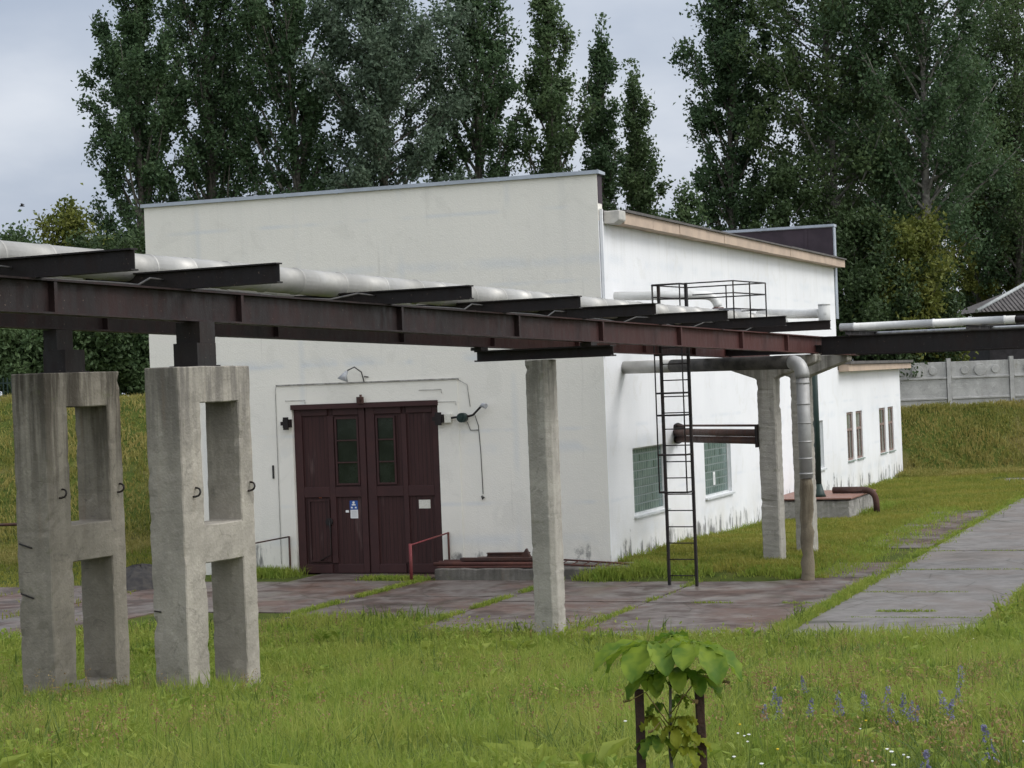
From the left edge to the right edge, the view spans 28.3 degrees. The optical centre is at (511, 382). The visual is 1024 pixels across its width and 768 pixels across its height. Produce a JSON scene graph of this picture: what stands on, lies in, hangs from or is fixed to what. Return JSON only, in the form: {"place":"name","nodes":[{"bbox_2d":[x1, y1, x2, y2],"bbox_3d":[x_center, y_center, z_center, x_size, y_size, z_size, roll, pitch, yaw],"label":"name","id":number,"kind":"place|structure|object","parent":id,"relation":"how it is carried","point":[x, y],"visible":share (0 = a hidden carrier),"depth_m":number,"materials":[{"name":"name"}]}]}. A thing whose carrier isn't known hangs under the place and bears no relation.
{"place":"outdoors","nodes":[
{"label":"outdoors","id":0,"kind":"place"},
{"bbox_2d":[0,510,991,637],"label":"pavement","id":1,"kind":"structure","parent":0,"point":[760,601],"depth_m":46.62,"materials":[{"name":"concrete"}]},
{"bbox_2d":[126,563,152,590],"bbox_3d":[-9.713,5.112,53.038,2.838,0.719,2.056,-2,0,0],"label":"soil heap","id":2,"kind":"object","parent":1,"relation":"on","point":[139,577],"visible":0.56,"depth_m":52.50,"materials":[{"name":"grey concrete"}]},
{"bbox_2d":[651,283,698,585],"bbox_3d":[3.825,1.276,47.738,0.760,7.200,0.434,-2,0,28],"label":"caged ladder","id":3,"kind":"object","parent":1,"relation":"on","point":[662,415],"visible":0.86,"depth_m":47.72,"materials":[{"name":"black metal"}]},
{"bbox_2d":[0,393,1023,663],"bbox_3d":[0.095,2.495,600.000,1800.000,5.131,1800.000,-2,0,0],"label":"ground","id":4,"kind":"structure","parent":0,"point":[718,576],"depth_m":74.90,"materials":[{"name":"green plant"}]},
{"bbox_2d":[0,378,11,400],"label":"picket fence","id":5,"kind":"object","parent":4,"relation":"on","point":[3,382],"visible":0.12,"depth_m":82.00,"materials":[{"name":"metal"}]},
{"bbox_2d":[0,523,16,525],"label":"metal rail","id":6,"kind":"object","parent":4,"relation":"on","point":[8,524],"depth_m":65.49,"materials":[{"name":"metal"}]},
{"bbox_2d":[0,328,43,394],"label":"thicket tree","id":7,"kind":"object","parent":4,"relation":"on","point":[19,348],"visible":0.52,"depth_m":86.63,"materials":[{"name":"green plant"}]},
{"bbox_2d":[0,209,45,243],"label":"tree","id":8,"kind":"object","parent":4,"relation":"on","point":[13,235],"visible":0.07,"depth_m":103.31,"materials":[{"name":"green plant"}]},
{"bbox_2d":[25,183,113,246],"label":"tree","id":9,"kind":"object","parent":4,"relation":"on","point":[68,220],"visible":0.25,"depth_m":99.40,"materials":[{"name":"green plant"}]},
{"bbox_2d":[11,371,130,697],"bbox_3d":[-6.258,2.326,28.998,0.718,4.934,1.711,-2,0,28],"label":"support frame","id":10,"kind":"object","parent":4,"relation":"on","point":[55,542],"visible":0.85,"depth_m":28.50,"materials":[{"name":"concrete"}]},
{"bbox_2d":[30,330,135,379],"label":"thicket tree","id":11,"kind":"object","parent":4,"relation":"on","point":[88,343],"visible":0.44,"depth_m":86.98,"materials":[{"name":"green plant"}]},
{"bbox_2d":[63,220,145,395],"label":"tree","id":12,"kind":"object","parent":4,"relation":"on","point":[124,242],"visible":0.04,"depth_m":92.35,"materials":[{"name":"green plant"}]},
{"bbox_2d":[93,333,149,395],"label":"thicket tree","id":13,"kind":"object","parent":4,"relation":"on","point":[139,360],"visible":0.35,"depth_m":87.89,"materials":[{"name":"green plant"}]},
{"bbox_2d":[71,0,200,252],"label":"poplar tree","id":14,"kind":"object","parent":4,"relation":"on","point":[134,86],"visible":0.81,"depth_m":109.14,"materials":[{"name":"green plant"}]},
{"bbox_2d":[144,366,260,691],"bbox_3d":[-4.205,2.249,27.932,0.690,4.933,1.700,-2,0,28],"label":"support frame","id":15,"kind":"object","parent":4,"relation":"on","point":[188,542],"visible":0.85,"depth_m":27.43,"materials":[{"name":"concrete"}]},
{"bbox_2d":[146,0,269,200],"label":"poplar tree","id":16,"kind":"object","parent":4,"relation":"on","point":[211,54],"visible":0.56,"depth_m":111.96,"materials":[{"name":"green plant"}]},
{"bbox_2d":[255,536,290,567],"bbox_3d":[-6.554,4.747,54.094,0.055,1.110,2.192,-2,0,30],"label":"handrail","id":17,"kind":"object","parent":4,"relation":"on","point":[288,537],"visible":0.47,"depth_m":55.00,"materials":[{"name":"metal"}]},
{"bbox_2d":[202,0,352,195],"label":"poplar tree","id":18,"kind":"object","parent":4,"relation":"on","point":[258,19],"visible":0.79,"depth_m":110.00,"materials":[{"name":"green plant"}]},
{"bbox_2d":[288,0,489,190],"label":"silver poplar","id":19,"kind":"object","parent":4,"relation":"on","point":[384,73],"visible":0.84,"depth_m":107.39,"materials":[{"name":"green plant"}]},
{"bbox_2d":[408,532,449,579],"bbox_3d":[-2.108,4.547,52.413,0.090,1.172,2.192,-2,0,26],"label":"handrail","id":20,"kind":"object","parent":4,"relation":"on","point":[410,560],"visible":0.77,"depth_m":51.62,"materials":[{"name":"red metal"}]},
{"bbox_2d":[413,0,545,182],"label":"poplar tree","id":21,"kind":"object","parent":4,"relation":"on","point":[496,91],"visible":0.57,"depth_m":111.34,"materials":[{"name":"green plant"}]},
{"bbox_2d":[140,170,846,574],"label":"workshop building","id":22,"kind":"structure","parent":4,"relation":"on","point":[380,468],"depth_m":54.34,"materials":[{"name":"paint"}]},
{"bbox_2d":[338,366,367,381],"bbox_3d":[-4.252,-0.200,54.129,0.835,0.433,0.289,-2,0,-22],"label":"wall lamp","id":23,"kind":"object","parent":22,"relation":"attached to","point":[343,376],"visible":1,"depth_m":53.99,"materials":[{"name":"metal"}]},
{"bbox_2d":[444,403,487,422],"bbox_3d":[-1.205,0.804,53.043,1.283,0.495,0.270,-2,0,24],"label":"wall lamp","id":24,"kind":"object","parent":22,"relation":"attached to","point":[460,417],"depth_m":53.03,"materials":[{"name":"black metal"}]},
{"bbox_2d":[467,416,484,499],"bbox_3d":[-0.948,1.964,53.126,0.420,2.258,0.064,-2,0,21],"label":"hanging wire","id":25,"kind":"object","parent":24,"relation":"hanging from","point":[482,497],"visible":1,"depth_m":53.09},
{"bbox_2d":[632,444,670,518],"bbox_3d":[3.732,2.678,55.418,0.290,1.865,3.220,-2,0,21],"label":"window","id":26,"kind":"structure","parent":22,"relation":"in","point":[647,497],"depth_m":55.55,"materials":[{"name":"green glass"}]},
{"bbox_2d":[613,291,723,308],"bbox_3d":[4.112,-1.780,53.285,2.999,1.264,0.297,-2,0,-11],"label":"steam pipe","id":27,"kind":"object","parent":22,"relation":"attached to","point":[646,295],"visible":0.54,"depth_m":53.16,"materials":[{"name":"grey metal"}]},
{"bbox_2d":[673,423,758,447],"bbox_3d":[5.455,1.414,54.563,0.544,0.640,7.124,-2,0,-12],"label":"pipe bundle","id":28,"kind":"object","parent":22,"relation":"attached to","point":[732,436],"visible":0.94,"depth_m":54.10,"materials":[{"name":"metal"}]},
{"bbox_2d":[621,355,814,580],"bbox_3d":[5.043,2.148,50.822,0.360,5.547,6.790,-2,0,-37],"label":"duct pipe","id":29,"kind":"object","parent":22,"relation":"attached to","point":[797,365],"visible":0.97,"depth_m":48.19,"materials":[{"name":"metal"}]},
{"bbox_2d":[704,443,734,499],"bbox_3d":[6.265,2.581,62.175,0.290,1.865,3.270,-2,0,21],"label":"window","id":30,"kind":"structure","parent":22,"relation":"in","point":[715,454],"depth_m":62.37,"materials":[{"name":"green glass"}]},
{"bbox_2d":[819,421,826,470],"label":"window","id":31,"kind":"structure","parent":22,"relation":"in","point":[822,469],"depth_m":76.69,"materials":[{"name":"white glass"}]},
{"bbox_2d":[0,591,1023,767],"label":"clover","id":32,"kind":"object","parent":4,"relation":"on","point":[607,761],"visible":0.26,"depth_m":18.68,"materials":[{"name":"green plant"}]},
{"bbox_2d":[0,576,1023,767],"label":"meadow grass","id":33,"kind":"structure","parent":4,"relation":"on","point":[567,674],"depth_m":20.25,"materials":[{"name":"green plant"}]},
{"bbox_2d":[0,471,1023,629],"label":"short grass","id":34,"kind":"structure","parent":4,"relation":"on","point":[742,545],"depth_m":62.12,"materials":[{"name":"green plant"}]},
{"bbox_2d":[0,602,1023,767],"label":"broad weeds","id":35,"kind":"object","parent":4,"relation":"on","point":[608,748],"visible":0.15,"depth_m":18.67,"materials":[{"name":"green plant"}]},
{"bbox_2d":[2,594,1022,767],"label":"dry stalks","id":36,"kind":"object","parent":4,"relation":"on","point":[612,698],"visible":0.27,"depth_m":17.33,"materials":[{"name":"green plant"}]},
{"bbox_2d":[0,590,1023,767],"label":"dry seed heads","id":37,"kind":"object","parent":36,"relation":"attached to","point":[998,720],"visible":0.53,"depth_m":16.88,"materials":[{"name":"green plant"}]},
{"bbox_2d":[435,562,633,579],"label":"concrete kerb","id":38,"kind":"structure","parent":4,"relation":"on","point":[484,574],"depth_m":51.39,"materials":[{"name":"grey concrete"}]},
{"bbox_2d":[433,560,532,567],"bbox_3d":[-0.443,4.638,52.005,3.051,0.135,1.100,-2,0,21],"label":"rusty pipe","id":39,"kind":"object","parent":38,"relation":"on","point":[479,564],"visible":0.63,"depth_m":51.69,"materials":[{"name":"red metal"}]},
{"bbox_2d":[460,548,532,560],"bbox_3d":[-0.179,4.405,52.090,2.200,0.290,0.750,-2,0,21],"label":"steel offcut","id":40,"kind":"object","parent":39,"relation":"on","point":[525,555],"visible":0.9,"depth_m":51.95,"materials":[{"name":"brown metal"}]},
{"bbox_2d":[564,559,628,566],"bbox_3d":[2.235,4.578,51.027,2.311,0.210,0.591,-2,0,26],"label":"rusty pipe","id":41,"kind":"object","parent":38,"relation":"on","point":[587,561],"visible":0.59,"depth_m":51.13,"materials":[{"name":"red metal"}]},
{"bbox_2d":[525,359,565,635],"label":"concrete column","id":42,"kind":"structure","parent":4,"relation":"on","point":[545,492],"depth_m":39.46,"materials":[{"name":"grey concrete"}]},
{"bbox_2d":[515,0,601,174],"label":"poplar tree","id":43,"kind":"object","parent":4,"relation":"on","point":[556,90],"visible":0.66,"depth_m":112.40,"materials":[{"name":"green plant"}]},
{"bbox_2d":[576,12,626,210],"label":"poplar tree","id":44,"kind":"object","parent":4,"relation":"on","point":[597,131],"visible":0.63,"depth_m":116.83,"materials":[{"name":"green plant"}]},
{"bbox_2d":[210,475,1023,633],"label":"joint weeds","id":45,"kind":"object","parent":4,"relation":"on","point":[641,568],"visible":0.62,"depth_m":50.29,"materials":[{"name":"green plant"}]},
{"bbox_2d":[634,689,645,767],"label":"wooden stake","id":46,"kind":"object","parent":4,"relation":"on","point":[639,717],"visible":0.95,"depth_m":9.48,"materials":[{"name":"brown wood"}]},
{"bbox_2d":[612,58,680,217],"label":"poplar tree","id":47,"kind":"object","parent":4,"relation":"on","point":[636,180],"visible":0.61,"depth_m":118.39,"materials":[{"name":"green plant"}]},
{"bbox_2d":[593,630,742,767],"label":"chestnut sapling","id":48,"kind":"object","parent":4,"relation":"on","point":[681,650],"visible":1,"depth_m":9.40,"materials":[{"name":"green plant"}]},
{"bbox_2d":[656,177,713,228],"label":"tree","id":49,"kind":"object","parent":4,"relation":"on","point":[683,213],"visible":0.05,"depth_m":100.98,"materials":[{"name":"green plant"}]},
{"bbox_2d":[694,690,707,767],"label":"wooden stake","id":50,"kind":"object","parent":4,"relation":"on","point":[700,716],"visible":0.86,"depth_m":9.48,"materials":[{"name":"brown wood"}]},
{"bbox_2d":[663,0,791,230],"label":"poplar tree","id":51,"kind":"object","parent":4,"relation":"on","point":[729,75],"visible":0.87,"depth_m":107.45,"materials":[{"name":"green plant"}]},
{"bbox_2d":[743,735,745,767],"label":"wild flower","id":52,"kind":"object","parent":4,"relation":"on","point":[744,748],"visible":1,"depth_m":12.00,"materials":[{"name":"green plant"}]},
{"bbox_2d":[744,704,784,735],"bbox_3d":[1.728,2.457,13.811,0.330,0.536,0.246,-2,0,19],"label":"lupin","id":53,"kind":"object","parent":4,"relation":"on","point":[764,722],"visible":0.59,"depth_m":13.80,"materials":[{"name":"green plant"}]},
{"bbox_2d":[759,686,783,728],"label":"lupin","id":54,"kind":"object","parent":4,"relation":"on","point":[773,698],"visible":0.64,"depth_m":15.55,"materials":[{"name":"green plant"}]},
{"bbox_2d":[733,354,820,558],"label":"concrete column","id":55,"kind":"structure","parent":4,"relation":"on","point":[771,464],"depth_m":51.04,"materials":[{"name":"grey concrete"}]},
{"bbox_2d":[0,248,1023,372],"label":"pipe rack","id":56,"kind":"object","parent":55,"relation":"on","point":[59,311],"visible":0.98,"depth_m":32.66,"materials":[{"name":"brown metal"}]},
{"bbox_2d":[47,277,427,305],"bbox_3d":[-2.653,-1.438,35.080,0.226,1.030,37.004,-2,0,28],"label":"insulated pipe","id":57,"kind":"object","parent":56,"relation":"on","point":[280,294],"visible":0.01,"depth_m":32.27,"materials":[{"name":"metal"}]},
{"bbox_2d":[0,265,752,330],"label":"cable","id":58,"kind":"object","parent":56,"relation":"hanging from","point":[142,282],"visible":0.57,"depth_m":31.43,"materials":[{"name":"metal"}]},
{"bbox_2d":[0,240,787,323],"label":"insulated pipe","id":59,"kind":"object","parent":56,"relation":"on","point":[297,281],"visible":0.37,"depth_m":32.22,"materials":[{"name":"metal"}]},
{"bbox_2d":[652,280,766,317],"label":"service platform","id":60,"kind":"structure","parent":56,"relation":"on","point":[750,309],"depth_m":48.74,"materials":[{"name":"metal"}]},
{"bbox_2d":[756,304,830,326],"bbox_3d":[7.640,-1.759,55.176,0.365,0.695,4.810,-2,0,-13],"label":"drum pipe","id":61,"kind":"object","parent":56,"relation":"on","point":[822,312],"visible":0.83,"depth_m":53.90,"materials":[{"name":"white metal"}]},
{"bbox_2d":[839,315,1015,330],"bbox_3d":[10.316,-1.456,50.535,4.452,0.224,0.214,-2,0,28],"label":"branch pipe","id":62,"kind":"object","parent":56,"relation":"on","point":[991,320],"visible":0.96,"depth_m":50.43,"materials":[{"name":"white metal"}]},
{"bbox_2d":[1015,316,1023,322],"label":"bare pipe","id":63,"kind":"object","parent":62,"relation":"attached to","point":[1019,319],"visible":1,"depth_m":49.40,"materials":[{"name":"metal"}]},
{"bbox_2d":[875,325,1023,333],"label":"thin pipe","id":64,"kind":"object","parent":56,"relation":"attached to","point":[946,329],"visible":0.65,"depth_m":51.20,"materials":[{"name":"grey metal"}]},
{"bbox_2d":[767,696,791,730],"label":"lupin","id":65,"kind":"object","parent":4,"relation":"on","point":[778,704],"visible":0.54,"depth_m":14.95,"materials":[{"name":"purple plant"}]},
{"bbox_2d":[742,154,849,312],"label":"bushy tree","id":66,"kind":"object","parent":4,"relation":"on","point":[780,187],"visible":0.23,"depth_m":102.66,"materials":[{"name":"green plant"}]},
{"bbox_2d":[790,676,818,706],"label":"lupin","id":67,"kind":"object","parent":4,"relation":"on","point":[803,685],"visible":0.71,"depth_m":17.90,"materials":[{"name":"green plant"}]},
{"bbox_2d":[790,698,823,732],"bbox_3d":[2.145,2.575,14.812,0.288,0.540,0.301,-2,0,16],"label":"lupin","id":68,"kind":"object","parent":4,"relation":"on","point":[810,709],"visible":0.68,"depth_m":14.80,"materials":[{"name":"purple plant"}]},
{"bbox_2d":[786,355,851,551],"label":"concrete column","id":69,"kind":"structure","parent":4,"relation":"on","point":[826,363],"depth_m":53.58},
{"bbox_2d":[716,0,935,257],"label":"broadleaf tree","id":70,"kind":"object","parent":4,"relation":"on","point":[827,167],"visible":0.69,"depth_m":105.28,"materials":[{"name":"green plant"}]},
{"bbox_2d":[784,489,875,518],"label":"concrete pit","id":71,"kind":"object","parent":4,"relation":"on","point":[831,504],"visible":0.48,"depth_m":67.77,"materials":[{"name":"grey concrete"}]},
{"bbox_2d":[812,375,825,496],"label":"flue pipe","id":72,"kind":"object","parent":71,"relation":"on","point":[819,490],"visible":0.64,"depth_m":68.20,"materials":[{"name":"metal"}]},
{"bbox_2d":[832,487,879,512],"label":"rusty elbow pipe","id":73,"kind":"object","parent":71,"relation":"attached to","point":[874,495],"visible":0.94,"depth_m":69.18,"materials":[{"name":"brown metal"}]},
{"bbox_2d":[824,691,856,731],"bbox_3d":[2.370,2.534,14.783,0.276,0.570,0.259,-2,0,-23],"label":"lupin","id":74,"kind":"object","parent":4,"relation":"on","point":[840,705],"visible":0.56,"depth_m":14.80,"materials":[{"name":"green plant"}]},
{"bbox_2d":[850,690,884,724],"bbox_3d":[2.606,2.537,14.915,0.308,0.552,0.283,-2,0,0],"label":"lupin","id":75,"kind":"object","parent":4,"relation":"on","point":[865,698],"visible":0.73,"depth_m":14.90,"materials":[{"name":"purple plant"}]},
{"bbox_2d":[821,194,919,360],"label":"bushy tree","id":76,"kind":"object","parent":4,"relation":"on","point":[852,235],"visible":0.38,"depth_m":101.12,"materials":[{"name":"green plant"}]},
{"bbox_2d":[837,360,912,486],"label":"annex building","id":77,"kind":"structure","parent":4,"relation":"on","point":[870,422],"depth_m":85.42,"materials":[{"name":"white paint"}]},
{"bbox_2d":[846,412,856,461],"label":"window","id":78,"kind":"structure","parent":77,"relation":"in","point":[849,414],"depth_m":81.88,"materials":[{"name":"glass"}]},
{"bbox_2d":[856,411,865,459],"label":"window","id":79,"kind":"structure","parent":77,"relation":"in","point":[858,413],"depth_m":83.68,"materials":[{"name":"glass"}]},
{"bbox_2d":[879,408,887,454],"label":"window","id":80,"kind":"structure","parent":77,"relation":"in","point":[881,410],"depth_m":88.57,"materials":[{"name":"glass"}]},
{"bbox_2d":[888,406,895,451],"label":"window","id":81,"kind":"structure","parent":77,"relation":"in","point":[890,427],"depth_m":90.52,"materials":[{"name":"glass"}]},
{"bbox_2d":[866,686,898,717],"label":"lupin","id":82,"kind":"object","parent":4,"relation":"on","point":[886,695],"visible":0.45,"depth_m":15.15,"materials":[{"name":"purple plant"}]},
{"bbox_2d":[800,46,966,263],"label":"broadleaf tree","id":83,"kind":"object","parent":4,"relation":"on","point":[879,192],"visible":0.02,"depth_m":114.81,"materials":[{"name":"green plant"}]},
{"bbox_2d":[834,258,941,383],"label":"bushy tree","id":84,"kind":"object","parent":4,"relation":"on","point":[871,310],"visible":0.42,"depth_m":99.44,"materials":[{"name":"green plant"}]},
{"bbox_2d":[872,703,904,744],"bbox_3d":[2.658,2.526,14.273,0.250,0.552,0.303,-2,0,14],"label":"lupin","id":85,"kind":"object","parent":4,"relation":"on","point":[889,709],"visible":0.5,"depth_m":14.25,"materials":[{"name":"purple plant"}]},
{"bbox_2d":[882,693,920,739],"bbox_3d":[2.808,2.523,14.650,0.318,0.555,0.264,-2,0,0],"label":"lupin","id":86,"kind":"object","parent":4,"relation":"on","point":[902,704],"visible":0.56,"depth_m":14.65,"materials":[{"name":"purple plant"}]},
{"bbox_2d":[893,700,914,741],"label":"lupin","id":87,"kind":"object","parent":4,"relation":"on","point":[911,711],"visible":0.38,"depth_m":14.24,"materials":[{"name":"purple plant"}]},
{"bbox_2d":[836,203,978,362],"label":"bushy tree","id":88,"kind":"object","parent":4,"relation":"on","point":[921,235],"visible":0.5,"depth_m":100.78,"materials":[{"name":"green plant"}]},
{"bbox_2d":[795,0,1023,269],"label":"broadleaf tree","id":89,"kind":"object","parent":4,"relation":"on","point":[933,108],"visible":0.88,"depth_m":103.74,"materials":[{"name":"green plant"}]},
{"bbox_2d":[903,705,927,744],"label":"lupin","id":90,"kind":"object","parent":4,"relation":"on","point":[916,716],"visible":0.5,"depth_m":14.05,"materials":[{"name":"purple plant"}]},
{"bbox_2d":[920,749,930,767],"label":"lupin","id":91,"kind":"object","parent":4,"relation":"on","point":[925,755],"visible":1,"depth_m":8.95,"materials":[{"name":"purple plant"}]},
{"bbox_2d":[882,251,971,362],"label":"bushy tree","id":92,"kind":"object","parent":4,"relation":"on","point":[954,303],"visible":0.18,"depth_m":100.64,"materials":[{"name":"green plant"}]},
{"bbox_2d":[927,699,968,744],"bbox_3d":[2.986,2.432,13.869,0.277,0.548,0.270,-2,0,-40],"label":"lupin","id":93,"kind":"object","parent":4,"relation":"on","point":[951,704],"visible":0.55,"depth_m":13.85,"materials":[{"name":"purple plant"}]},
{"bbox_2d":[936,690,959,729],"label":"lupin","id":94,"kind":"object","parent":4,"relation":"on","point":[942,700],"visible":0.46,"depth_m":14.75,"materials":[{"name":"purple plant"}]},
{"bbox_2d":[887,26,1023,307],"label":"broadleaf tree","id":95,"kind":"object","parent":4,"relation":"on","point":[989,253],"visible":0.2,"depth_m":130.60,"materials":[{"name":"green plant"}]},
{"bbox_2d":[942,685,976,720],"bbox_3d":[3.348,2.541,15.164,0.319,0.559,0.275,-2,0,0],"label":"lupin","id":96,"kind":"object","parent":4,"relation":"on","point":[958,689],"visible":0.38,"depth_m":15.15,"materials":[{"name":"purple plant"}]},
{"bbox_2d":[899,356,1023,407],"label":"concrete fence","id":97,"kind":"object","parent":4,"relation":"on","point":[961,382],"visible":0.36,"depth_m":98.95,"materials":[{"name":"grey concrete"}]},
{"bbox_2d":[954,665,971,694],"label":"lupin","id":98,"kind":"object","parent":4,"relation":"on","point":[960,666],"visible":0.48,"depth_m":18.15,"materials":[{"name":"purple plant"}]},
{"bbox_2d":[939,196,1023,360],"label":"bushy tree","id":99,"kind":"object","parent":4,"relation":"on","point":[968,283],"visible":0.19,"depth_m":131.07,"materials":[{"name":"green plant"}]},
{"bbox_2d":[943,0,1023,286],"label":"broadleaf tree","id":100,"kind":"object","parent":4,"relation":"on","point":[1009,21],"visible":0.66,"depth_m":129.24,"materials":[{"name":"green plant"}]},
{"bbox_2d":[978,724,1017,767],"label":"lupin","id":101,"kind":"object","parent":4,"relation":"on","point":[983,728],"visible":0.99,"depth_m":9.70,"materials":[{"name":"purple plant"}]},
{"bbox_2d":[0,0,1023,395],"label":"sky","id":102,"kind":"structure","parent":0,"point":[44,44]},
{"bbox_2d":[780,478,1023,638],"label":"road","id":103,"kind":"structure","parent":0,"point":[1002,531],"depth_m":45.99,"materials":[{"name":"grey concrete"}]},
{"bbox_2d":[955,283,1023,360],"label":"house","id":104,"kind":"structure","parent":0,"point":[1010,303],"depth_m":120.17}
]}

